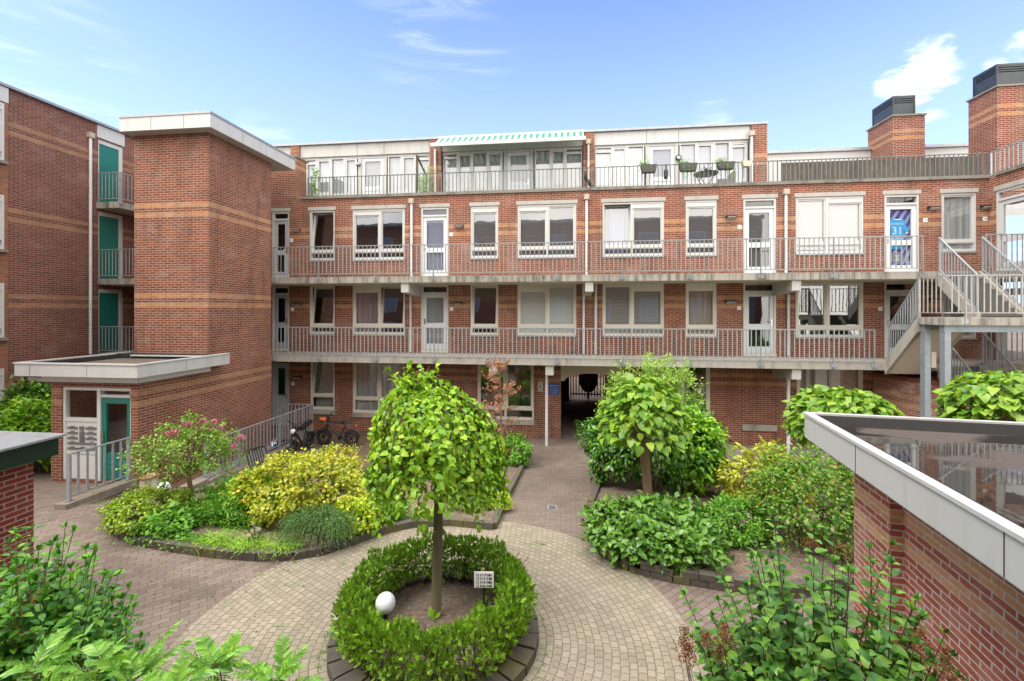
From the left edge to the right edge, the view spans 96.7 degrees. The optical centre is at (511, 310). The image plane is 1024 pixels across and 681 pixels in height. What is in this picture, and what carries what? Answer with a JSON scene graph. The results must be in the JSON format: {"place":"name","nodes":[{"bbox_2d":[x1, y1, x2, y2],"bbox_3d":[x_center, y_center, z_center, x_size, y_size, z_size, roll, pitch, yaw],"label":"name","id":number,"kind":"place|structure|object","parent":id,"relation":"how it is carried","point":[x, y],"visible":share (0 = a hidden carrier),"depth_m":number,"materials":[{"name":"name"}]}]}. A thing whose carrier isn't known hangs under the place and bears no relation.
{"place":"outdoors","nodes":[
{"label":"outdoors","id":0,"kind":"place"},
{"bbox_2d":[249,430,372,470],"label":"patio","id":1,"kind":"structure","parent":0,"point":[363,439],"depth_m":15.56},
{"bbox_2d":[315,411,359,445],"bbox_3d":[-5.832,3.983,15.214,1.576,1.082,0.713,0,0,11],"label":"fat bike","id":2,"kind":"object","parent":1,"relation":"on","point":[345,438],"visible":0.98,"depth_m":15.21,"materials":[{"name":"rubber"}]},
{"bbox_2d":[155,521,707,680],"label":"paved circle","id":3,"kind":"object","parent":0,"point":[622,625],"visible":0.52,"depth_m":6.12,"materials":[{"name":"brick"}]},
{"bbox_2d":[0,0,1023,446],"label":"sky","id":4,"kind":"structure","parent":0,"point":[280,71],"materials":[{"name":"blue"}]},
{"bbox_2d":[34,332,1023,680],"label":"ground","id":5,"kind":"structure","parent":0,"point":[190,594],"depth_m":7.07,"materials":[{"name":"brick"}]},
{"bbox_2d":[0,393,50,471],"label":"laurel bush","id":6,"kind":"object","parent":5,"relation":"on","point":[24,415],"visible":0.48,"depth_m":11.61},
{"bbox_2d":[0,374,50,461],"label":"laurel bush","id":7,"kind":"object","parent":5,"relation":"on","point":[40,390],"visible":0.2,"depth_m":12.94,"materials":[{"name":"green plant"}]},
{"bbox_2d":[0,431,66,596],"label":"brick shed","id":8,"kind":"structure","parent":5,"relation":"on","point":[21,453],"depth_m":5.77,"materials":[{"name":"red brick"}]},
{"bbox_2d":[0,626,84,680],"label":"mahonia","id":9,"kind":"object","parent":5,"relation":"on","point":[42,655],"visible":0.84,"depth_m":2.55,"materials":[{"name":"green plant"}]},
{"bbox_2d":[0,81,133,431],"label":"apartment house","id":10,"kind":"structure","parent":5,"relation":"on","point":[44,229],"depth_m":15.06,"materials":[{"name":"brown brick"}]},
{"bbox_2d":[87,132,94,353],"bbox_3d":[-14.882,-2.365,16.070,0.170,7.810,0.170,0,0,7],"label":"drainpipe","id":11,"kind":"object","parent":10,"relation":"attached to","point":[90,135],"visible":1,"depth_m":16.04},
{"bbox_2d":[98,139,121,201],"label":"door","id":12,"kind":"structure","parent":10,"relation":"in","point":[109,155],"depth_m":16.81,"materials":[{"name":"teal paint"}]},
{"bbox_2d":[98,211,121,278],"bbox_3d":[-14.924,-2.360,16.857,0.110,2.440,0.920,0,0,7],"label":"door","id":13,"kind":"structure","parent":10,"relation":"in","point":[109,225],"depth_m":16.88,"materials":[{"name":"teal paint"}]},
{"bbox_2d":[98,289,121,352],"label":"door","id":14,"kind":"structure","parent":10,"relation":"in","point":[109,300],"depth_m":16.88,"materials":[{"name":"teal paint"}]},
{"bbox_2d":[12,608,128,680],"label":"buddleja bush","id":15,"kind":"object","parent":5,"relation":"on","point":[85,631],"visible":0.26,"depth_m":2.73,"materials":[{"name":"green plant"}]},
{"bbox_2d":[0,521,150,680],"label":"weigela bush","id":16,"kind":"object","parent":5,"relation":"on","point":[26,617],"visible":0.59,"depth_m":3.04,"materials":[{"name":"green plant"}]},
{"bbox_2d":[29,636,130,680],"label":"mahonia","id":17,"kind":"object","parent":5,"relation":"on","point":[98,650],"visible":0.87,"depth_m":2.52,"materials":[{"name":"green plant"}]},
{"bbox_2d":[54,478,137,509],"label":"ramp kerb","id":18,"kind":"structure","parent":5,"relation":"on","point":[123,485],"depth_m":10.09,"materials":[{"name":"concrete"}]},
{"bbox_2d":[64,437,131,501],"bbox_3d":[-9.172,3.494,10.145,0.107,0.993,1.339,0,0,11],"label":"ramp railing","id":19,"kind":"object","parent":18,"relation":"on","point":[69,494],"visible":0.99,"depth_m":10.04,"materials":[{"name":"metal"}]},
{"bbox_2d":[85,619,195,680],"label":"mahonia","id":20,"kind":"object","parent":5,"relation":"on","point":[152,659],"visible":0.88,"depth_m":2.56,"materials":[{"name":"green plant"}]},
{"bbox_2d":[13,352,271,490],"bbox_3d":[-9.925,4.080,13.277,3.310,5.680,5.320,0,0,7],"label":"entrance lodge","id":21,"kind":"structure","parent":5,"relation":"on","point":[98,399],"depth_m":11.63,"materials":[{"name":"brick"}]},
{"bbox_2d":[101,397,129,479],"bbox_3d":[-9.545,3.105,10.990,0.791,1.990,0.090,0,0,7],"label":"door","id":22,"kind":"structure","parent":21,"relation":"in","point":[106,401],"depth_m":11.00,"materials":[{"name":"teal paint"}]},
{"bbox_2d":[118,111,295,359],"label":"stair tower","id":23,"kind":"structure","parent":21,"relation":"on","point":[202,232],"depth_m":13.21,"materials":[{"name":"red brick"}]},
{"bbox_2d":[141,656,230,680],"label":"mahonia","id":24,"kind":"object","parent":5,"relation":"on","point":[182,670],"visible":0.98,"depth_m":2.45,"materials":[{"name":"green plant"}]},
{"bbox_2d":[175,630,254,680],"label":"mahonia","id":25,"kind":"object","parent":5,"relation":"on","point":[211,655],"visible":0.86,"depth_m":2.64,"materials":[{"name":"green plant"}]},
{"bbox_2d":[178,431,315,489],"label":"ramp kerb","id":26,"kind":"structure","parent":5,"relation":"on","point":[198,482],"depth_m":12.31,"materials":[{"name":"concrete"}]},
{"bbox_2d":[203,404,312,477],"bbox_3d":[-7.285,3.773,13.576,0.100,1.053,4.828,0,0,7],"label":"ramp railing","id":27,"kind":"object","parent":26,"relation":"on","point":[238,464],"visible":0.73,"depth_m":13.41,"materials":[{"name":"metal"}]},
{"bbox_2d":[228,632,323,680],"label":"mahonia","id":28,"kind":"object","parent":5,"relation":"on","point":[262,671],"visible":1,"depth_m":2.57,"materials":[{"name":"green plant"}]},
{"bbox_2d":[104,445,530,561],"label":"bed kerb","id":29,"kind":"structure","parent":5,"relation":"on","point":[314,551],"depth_m":7.81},
{"bbox_2d":[119,447,522,549],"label":"bed soil","id":30,"kind":"structure","parent":29,"relation":"in","point":[510,474],"depth_m":8.61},
{"bbox_2d":[95,482,198,537],"bbox_3d":[-6.988,3.721,8.586,1.652,0.873,1.486,0,0,7],"label":"privet bush","id":31,"kind":"object","parent":30,"relation":"on","point":[116,518],"visible":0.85,"depth_m":8.37,"materials":[{"name":"green plant"}]},
{"bbox_2d":[130,501,194,547],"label":"peony plant","id":32,"kind":"object","parent":30,"relation":"on","point":[183,520],"visible":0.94,"depth_m":8.04,"materials":[{"name":"green plant"}]},
{"bbox_2d":[115,409,250,507],"bbox_3d":[-6.330,3.014,9.041,2.344,2.178,1.837,0,0,7],"label":"rose tree","id":33,"kind":"object","parent":30,"relation":"on","point":[187,468],"visible":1,"depth_m":8.85,"materials":[{"name":"green plant"}]},
{"bbox_2d":[173,466,304,532],"bbox_3d":[-5.424,3.728,9.199,2.151,0.867,2.006,0,0,7],"label":"fennel patch","id":34,"kind":"object","parent":30,"relation":"on","point":[208,507],"visible":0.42,"depth_m":8.53,"materials":[{"name":"green plant"}]},
{"bbox_2d":[217,468,280,519],"bbox_3d":[-5.208,3.633,8.946,1.215,1.048,1.066,0,0,7],"label":"philadelphus bush","id":35,"kind":"object","parent":30,"relation":"on","point":[267,480],"visible":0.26,"depth_m":8.74,"materials":[{"name":"green plant"}]},
{"bbox_2d":[230,442,368,530],"bbox_3d":[-4.163,3.407,9.101,2.623,1.516,2.328,0,0,-14],"label":"euonymus bush","id":36,"kind":"object","parent":30,"relation":"on","point":[348,474],"visible":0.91,"depth_m":8.55,"materials":[{"name":"yellow plant"}]},
{"bbox_2d":[271,503,359,554],"bbox_3d":[-3.394,3.784,7.915,1.580,0.748,1.053,0,0,7],"label":"rosemary bush","id":37,"kind":"object","parent":30,"relation":"on","point":[293,518],"visible":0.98,"depth_m":7.79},
{"bbox_2d":[323,493,386,539],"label":"golden bush","id":38,"kind":"object","parent":30,"relation":"on","point":[356,503],"visible":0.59,"depth_m":8.16,"materials":[{"name":"plant"}]},
{"bbox_2d":[477,356,529,441],"bbox_3d":[-0.399,2.928,13.284,1.824,3.178,1.451,0,0,7],"label":"copper tree","id":39,"kind":"object","parent":30,"relation":"on","point":[499,367],"visible":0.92,"depth_m":13.29,"materials":[{"name":"brown plant"}]},
{"bbox_2d":[501,429,534,467],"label":"perennial plant","id":40,"kind":"object","parent":30,"relation":"on","point":[517,458],"visible":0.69,"depth_m":13.01,"materials":[{"name":"green plant"}]},
{"bbox_2d":[327,568,538,680],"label":"bed kerb","id":41,"kind":"structure","parent":5,"relation":"on","point":[517,664],"depth_m":5.17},
{"bbox_2d":[352,579,511,680],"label":"bed soil","id":42,"kind":"structure","parent":41,"relation":"in","point":[457,609],"depth_m":6.16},
{"bbox_2d":[328,528,538,680],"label":"yew hedge","id":43,"kind":"object","parent":42,"relation":"on","point":[366,628],"visible":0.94,"depth_m":5.15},
{"bbox_2d":[357,360,510,618],"bbox_3d":[-1.003,2.441,6.047,2.012,3.519,1.953,0,0,7],"label":"weeping mulberry","id":44,"kind":"object","parent":42,"relation":"on","point":[431,425],"visible":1,"depth_m":5.56,"materials":[{"name":"green plant"}]},
{"bbox_2d":[98,62,1023,446],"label":"apartment building","id":45,"kind":"structure","parent":5,"relation":"on","point":[746,398],"depth_m":16.11,"materials":[{"name":"red brick"}]},
{"bbox_2d":[272,212,288,277],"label":"door","id":46,"kind":"structure","parent":45,"relation":"in","point":[275,222],"depth_m":17.32,"materials":[{"name":"white paint"}]},
{"bbox_2d":[272,286,288,350],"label":"door","id":47,"kind":"structure","parent":45,"relation":"in","point":[275,296],"depth_m":17.31,"materials":[{"name":"beige paint"}]},
{"bbox_2d":[272,361,288,425],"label":"door","id":48,"kind":"structure","parent":45,"relation":"in","point":[276,399],"depth_m":17.32,"materials":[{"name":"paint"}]},
{"bbox_2d":[309,210,334,261],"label":"window","id":49,"kind":"structure","parent":45,"relation":"in","point":[312,227],"depth_m":17.15,"materials":[{"name":"white paint"}]},
{"bbox_2d":[309,286,334,335],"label":"window","id":50,"kind":"structure","parent":45,"relation":"in","point":[312,301],"depth_m":17.13,"materials":[{"name":"beige paint"}]},
{"bbox_2d":[311,362,334,414],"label":"window","id":51,"kind":"structure","parent":45,"relation":"in","point":[323,373],"depth_m":17.32,"materials":[{"name":"beige paint"}]},
{"bbox_2d":[306,157,357,195],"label":"window","id":52,"kind":"structure","parent":45,"relation":"in","point":[327,167],"depth_m":19.02,"materials":[{"name":"white paint"}]},
{"bbox_2d":[361,156,383,193],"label":"door","id":53,"kind":"structure","parent":45,"relation":"in","point":[371,165],"depth_m":18.81,"materials":[{"name":"white paint"}]},
{"bbox_2d":[352,209,404,260],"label":"window","id":54,"kind":"structure","parent":45,"relation":"in","point":[378,213],"depth_m":16.85,"materials":[{"name":"white paint"}]},
{"bbox_2d":[352,363,404,417],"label":"window","id":55,"kind":"structure","parent":45,"relation":"in","point":[371,384],"depth_m":16.95,"materials":[{"name":"beige paint"}]},
{"bbox_2d":[353,285,404,335],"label":"window","id":56,"kind":"structure","parent":45,"relation":"in","point":[368,301],"depth_m":16.95,"materials":[{"name":"beige paint"}]},
{"bbox_2d":[387,154,429,193],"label":"window","id":57,"kind":"structure","parent":45,"relation":"in","point":[396,164],"depth_m":18.65,"materials":[{"name":"white paint"}]},
{"bbox_2d":[421,207,447,275],"bbox_3d":[-2.807,-2.445,16.610,1.025,2.590,0.145,0,0,7],"label":"door","id":58,"kind":"structure","parent":45,"relation":"in","point":[434,228],"depth_m":16.63,"materials":[{"name":"white paint"}]},
{"bbox_2d":[421,285,447,352],"bbox_3d":[-2.807,0.305,16.610,1.025,2.450,0.145,0,0,7],"label":"door","id":59,"kind":"structure","parent":45,"relation":"in","point":[434,305],"depth_m":16.63,"materials":[{"name":"beige paint"}]},
{"bbox_2d":[442,151,503,191],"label":"window","id":60,"kind":"structure","parent":45,"relation":"in","point":[489,160],"depth_m":18.31,"materials":[{"name":"white paint"}]},
{"bbox_2d":[470,206,497,259],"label":"window","id":61,"kind":"structure","parent":45,"relation":"in","point":[484,219],"depth_m":16.41,"materials":[{"name":"white paint"}]},
{"bbox_2d":[471,285,497,336],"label":"window","id":62,"kind":"structure","parent":45,"relation":"in","point":[473,287],"depth_m":16.39,"materials":[{"name":"beige paint"}]},
{"bbox_2d":[478,364,533,424],"bbox_3d":[-0.231,2.930,16.283,2.071,2.260,0.180,0,0,7],"label":"window","id":63,"kind":"structure","parent":45,"relation":"in","point":[505,373],"depth_m":16.24,"materials":[{"name":"beige paint"}]},
{"bbox_2d":[430,130,585,146],"bbox_3d":[-0.133,-6.575,17.400,5.802,0.770,1.160,0,0,7],"label":"awning","id":64,"kind":"object","parent":45,"relation":"attached to","point":[516,138],"visible":1,"depth_m":17.31,"materials":[{"name":"white fabric"}]},
{"bbox_2d":[507,150,529,189],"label":"door","id":65,"kind":"structure","parent":45,"relation":"in","point":[516,159],"depth_m":18.09,"materials":[{"name":"white paint"}]},
{"bbox_2d":[517,204,575,258],"bbox_3d":[1.228,-2.785,16.116,2.071,1.910,0.165,0,0,7],"label":"window","id":66,"kind":"structure","parent":45,"relation":"in","point":[552,222],"depth_m":16.13,"materials":[{"name":"white paint"}]},
{"bbox_2d":[517,284,575,336],"bbox_3d":[1.228,0.010,16.116,2.071,1.860,0.165,0,0,7],"label":"window","id":67,"kind":"structure","parent":45,"relation":"in","point":[541,305],"depth_m":16.13,"materials":[{"name":"beige paint"}]},
{"bbox_2d":[533,148,582,188],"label":"window","id":68,"kind":"structure","parent":45,"relation":"in","point":[560,157],"depth_m":17.90,"materials":[{"name":"white paint"}]},
{"bbox_2d":[271,327,876,368],"bbox_3d":[1.241,1.153,14.606,19.268,1.173,0.050,0,0,7],"label":"gallery railing","id":69,"kind":"object","parent":45,"relation":"attached to","point":[760,363],"visible":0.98,"depth_m":14.41,"materials":[{"name":"metal"}]},
{"bbox_2d":[570,374,605,399],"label":"gate","id":70,"kind":"structure","parent":45,"relation":"attached to","point":[588,383],"depth_m":22.84,"materials":[{"name":"black metal"}]},
{"bbox_2d":[271,235,924,282],"bbox_3d":[1.881,-1.567,14.529,20.555,1.253,0.050,0,0,7],"label":"gallery railing","id":71,"kind":"object","parent":45,"relation":"attached to","point":[690,276],"visible":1,"depth_m":14.31,"materials":[{"name":"metal"}]},
{"bbox_2d":[594,145,644,186],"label":"window","id":72,"kind":"structure","parent":45,"relation":"in","point":[606,156],"depth_m":17.62,"materials":[{"name":"white paint"}]},
{"bbox_2d":[603,201,663,257],"bbox_3d":[4.200,-2.785,15.863,2.077,1.910,0.370,0,0,7],"label":"window","id":73,"kind":"structure","parent":45,"relation":"in","point":[631,221],"depth_m":15.78,"materials":[{"name":"white paint"}]},
{"bbox_2d":[603,284,663,337],"bbox_3d":[4.188,0.010,15.761,2.077,1.860,0.165,0,0,7],"label":"window","id":74,"kind":"structure","parent":45,"relation":"in","point":[624,305],"depth_m":15.77,"materials":[{"name":"beige paint"}]},
{"bbox_2d":[307,152,988,195],"bbox_3d":[3.724,-4.662,15.930,23.154,0.763,0.050,0,0,7],"label":"terrace railing","id":75,"kind":"object","parent":45,"relation":"on","point":[881,157],"visible":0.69,"depth_m":15.59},
{"bbox_2d":[649,144,674,184],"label":"door","id":76,"kind":"structure","parent":45,"relation":"in","point":[659,154],"depth_m":17.43,"materials":[{"name":"white paint"}]},
{"bbox_2d":[686,200,716,256],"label":"window","id":77,"kind":"structure","parent":45,"relation":"in","point":[701,215],"depth_m":15.52,"materials":[{"name":"white paint"}]},
{"bbox_2d":[686,283,716,337],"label":"window","id":78,"kind":"structure","parent":45,"relation":"in","point":[701,298],"depth_m":15.54,"materials":[{"name":"beige paint"}]},
{"bbox_2d":[678,141,748,183],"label":"window","id":79,"kind":"structure","parent":45,"relation":"in","point":[737,151],"depth_m":17.20,"materials":[{"name":"white paint"}]},
{"bbox_2d":[743,198,775,272],"bbox_3d":[8.293,-2.445,15.279,1.042,2.590,0.145,0,0,7],"label":"door","id":80,"kind":"structure","parent":45,"relation":"in","point":[758,221],"depth_m":15.31,"materials":[{"name":"white paint"}]},
{"bbox_2d":[743,283,776,355],"bbox_3d":[8.293,0.305,15.279,1.042,2.450,0.145,0,0,7],"label":"door","id":81,"kind":"structure","parent":45,"relation":"in","point":[746,294],"depth_m":15.25,"materials":[{"name":"beige paint"}]},
{"bbox_2d":[796,196,863,254],"bbox_3d":[10.443,-2.785,15.011,2.079,1.910,0.165,0,0,7],"label":"window","id":82,"kind":"structure","parent":45,"relation":"in","point":[842,216],"depth_m":15.02,"materials":[{"name":"white paint"}]},
{"bbox_2d":[796,282,863,338],"bbox_3d":[10.443,0.010,15.011,2.079,1.860,0.165,0,0,7],"label":"window","id":83,"kind":"structure","parent":45,"relation":"in","point":[826,286],"depth_m":14.99,"materials":[{"name":"beige paint"}]},
{"bbox_2d":[797,369,862,439],"bbox_3d":[10.460,3.060,15.053,2.028,2.520,0.167,0,0,7],"label":"window","id":84,"kind":"structure","parent":45,"relation":"in","point":[851,379],"depth_m":15.07,"materials":[{"name":"beige paint"}]},
{"bbox_2d":[782,156,980,180],"bbox_3d":[12.088,-4.630,15.022,6.037,0.700,0.030,0,0,7],"label":"reed screen","id":85,"kind":"object","parent":45,"relation":"on","point":[883,168],"visible":0.64,"depth_m":15.00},
{"bbox_2d":[890,210,909,264],"bbox_3d":[12.563,-2.320,14.831,0.758,1.880,0.016,0,0,7],"label":"club banner","id":86,"kind":"object","parent":45,"relation":"hanging from","point":[904,215],"visible":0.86,"depth_m":14.82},
{"bbox_2d":[884,282,916,357],"bbox_3d":[12.599,0.305,14.762,1.028,2.450,0.145,0,0,7],"label":"door","id":87,"kind":"structure","parent":45,"relation":"in","point":[887,293],"depth_m":14.78,"materials":[{"name":"beige paint"}]},
{"bbox_2d":[884,194,918,271],"bbox_3d":[12.599,-2.445,14.762,1.028,2.590,0.145,0,0,7],"label":"door","id":88,"kind":"structure","parent":45,"relation":"in","point":[914,206],"depth_m":14.74,"materials":[{"name":"white paint"}]},
{"bbox_2d":[942,193,977,252],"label":"window","id":89,"kind":"structure","parent":45,"relation":"in","point":[958,209],"depth_m":14.62,"materials":[{"name":"glass"}]},
{"bbox_2d":[587,459,853,598],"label":"bed kerb","id":90,"kind":"structure","parent":5,"relation":"on","point":[695,577],"depth_m":6.78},
{"bbox_2d":[595,464,853,581],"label":"bed soil","id":91,"kind":"structure","parent":90,"relation":"in","point":[613,487],"depth_m":7.81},
{"bbox_2d":[594,373,695,495],"bbox_3d":[2.618,2.776,9.218,1.903,2.998,1.889,0,0,36],"label":"ball catalpa","id":92,"kind":"object","parent":91,"relation":"on","point":[629,403],"visible":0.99,"depth_m":8.80,"materials":[{"name":"green plant"}]},
{"bbox_2d":[573,401,728,494],"bbox_3d":[3.344,3.175,11.076,3.770,2.346,2.572,0,0,7],"label":"cherry laurel","id":93,"kind":"object","parent":91,"relation":"on","point":[621,463],"visible":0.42,"depth_m":10.50,"materials":[{"name":"green plant"}]},
{"bbox_2d":[594,346,713,419],"bbox_3d":[3.745,2.706,12.084,2.992,3.576,1.744,0,0,25],"label":"willow leaved tree","id":94,"kind":"object","parent":91,"relation":"on","point":[678,379],"visible":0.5,"depth_m":11.84,"materials":[{"name":"green plant"}]},
{"bbox_2d":[577,490,738,577],"bbox_3d":[2.467,3.689,7.910,2.708,0.985,2.386,0,0,7],"label":"viburnum bush","id":95,"kind":"object","parent":91,"relation":"on","point":[695,535],"visible":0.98,"depth_m":7.29,"materials":[{"name":"green plant"}]},
{"bbox_2d":[658,404,739,494],"bbox_3d":[4.260,3.230,10.460,1.779,2.198,1.484,0,0,7],"label":"cherry laurel","id":96,"kind":"object","parent":91,"relation":"on","point":[712,477],"visible":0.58,"depth_m":10.08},
{"bbox_2d":[703,491,779,550],"bbox_3d":[3.873,3.651,7.927,1.253,1.011,1.127,0,0,-29],"label":"potentilla bush","id":97,"kind":"object","parent":91,"relation":"on","point":[730,506],"visible":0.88,"depth_m":7.74,"materials":[{"name":"green plant"}]},
{"bbox_2d":[715,435,825,509],"bbox_3d":[5.411,3.484,9.782,2.145,1.550,1.681,0,0,7],"label":"aucuba bush","id":98,"kind":"object","parent":91,"relation":"on","point":[736,475],"visible":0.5,"depth_m":9.72,"materials":[{"name":"yellow plant"}]},
{"bbox_2d":[739,439,853,562],"bbox_3d":[5.024,3.169,7.715,2.180,1.972,1.877,0,0,7],"label":"abelia bush","id":99,"kind":"object","parent":91,"relation":"on","point":[813,472],"visible":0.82,"depth_m":7.48,"materials":[{"name":"green plant"}]},
{"bbox_2d":[781,384,906,505],"bbox_3d":[6.979,2.971,9.599,2.300,2.788,2.190,0,0,44],"label":"ball catalpa","id":100,"kind":"object","parent":91,"relation":"on","point":[820,398],"visible":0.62,"depth_m":9.39,"materials":[{"name":"green plant"}]},
{"bbox_2d":[672,507,968,680],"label":"lilac bush","id":101,"kind":"object","parent":5,"relation":"on","point":[775,649],"visible":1,"depth_m":3.04,"materials":[{"name":"green plant"}]},
{"bbox_2d":[803,412,1023,680],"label":"brick shed","id":102,"kind":"structure","parent":5,"relation":"on","point":[941,500],"depth_m":4.05,"materials":[{"name":"brick"}]},
{"bbox_2d":[873,372,996,417],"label":"brick garden wall","id":103,"kind":"structure","parent":5,"relation":"on","point":[901,393],"depth_m":13.77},
{"bbox_2d":[885,271,1023,417],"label":"outdoor staircase","id":104,"kind":"structure","parent":5,"relation":"on","point":[924,346],"depth_m":12.16,"materials":[{"name":"concrete"}]},
{"bbox_2d":[887,279,917,354],"bbox_3d":[10.970,0.380,12.774,0.050,2.458,1.200,0,0,7],"label":"stair railing","id":105,"kind":"object","parent":104,"relation":"attached to","point":[902,305],"visible":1,"depth_m":12.78,"materials":[{"name":"metal"}]},
{"bbox_2d":[939,237,978,311],"bbox_3d":[12.384,-0.977,12.645,0.050,2.305,1.278,0,0,7],"label":"stair railing","id":106,"kind":"object","parent":104,"relation":"attached to","point":[961,261],"visible":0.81,"depth_m":12.55,"materials":[{"name":"metal"}]},
{"bbox_2d":[945,274,1023,324],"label":"stair railing","id":107,"kind":"object","parent":104,"relation":"on","point":[965,319],"visible":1,"depth_m":11.24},
{"bbox_2d":[981,237,1023,311],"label":"stair railing","id":108,"kind":"object","parent":104,"relation":"attached to","point":[1003,257],"visible":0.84,"depth_m":12.59,"materials":[{"name":"metal"}]},
{"bbox_2d":[932,368,1023,421],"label":"ball catalpa","id":109,"kind":"object","parent":5,"relation":"on","point":[1006,403],"visible":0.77,"depth_m":8.80,"materials":[{"name":"green plant"}]},
{"bbox_2d":[988,163,1023,372],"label":"apartment wing","id":110,"kind":"structure","parent":5,"relation":"on","point":[1001,182],"depth_m":13.99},
{"bbox_2d":[996,184,1023,270],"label":"door","id":111,"kind":"structure","parent":110,"relation":"in","point":[1001,202],"depth_m":13.96,"materials":[{"name":"white paint"}]},
{"bbox_2d":[501,439,614,543],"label":"path","id":112,"kind":"structure","parent":0,"point":[554,479],"depth_m":11.07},
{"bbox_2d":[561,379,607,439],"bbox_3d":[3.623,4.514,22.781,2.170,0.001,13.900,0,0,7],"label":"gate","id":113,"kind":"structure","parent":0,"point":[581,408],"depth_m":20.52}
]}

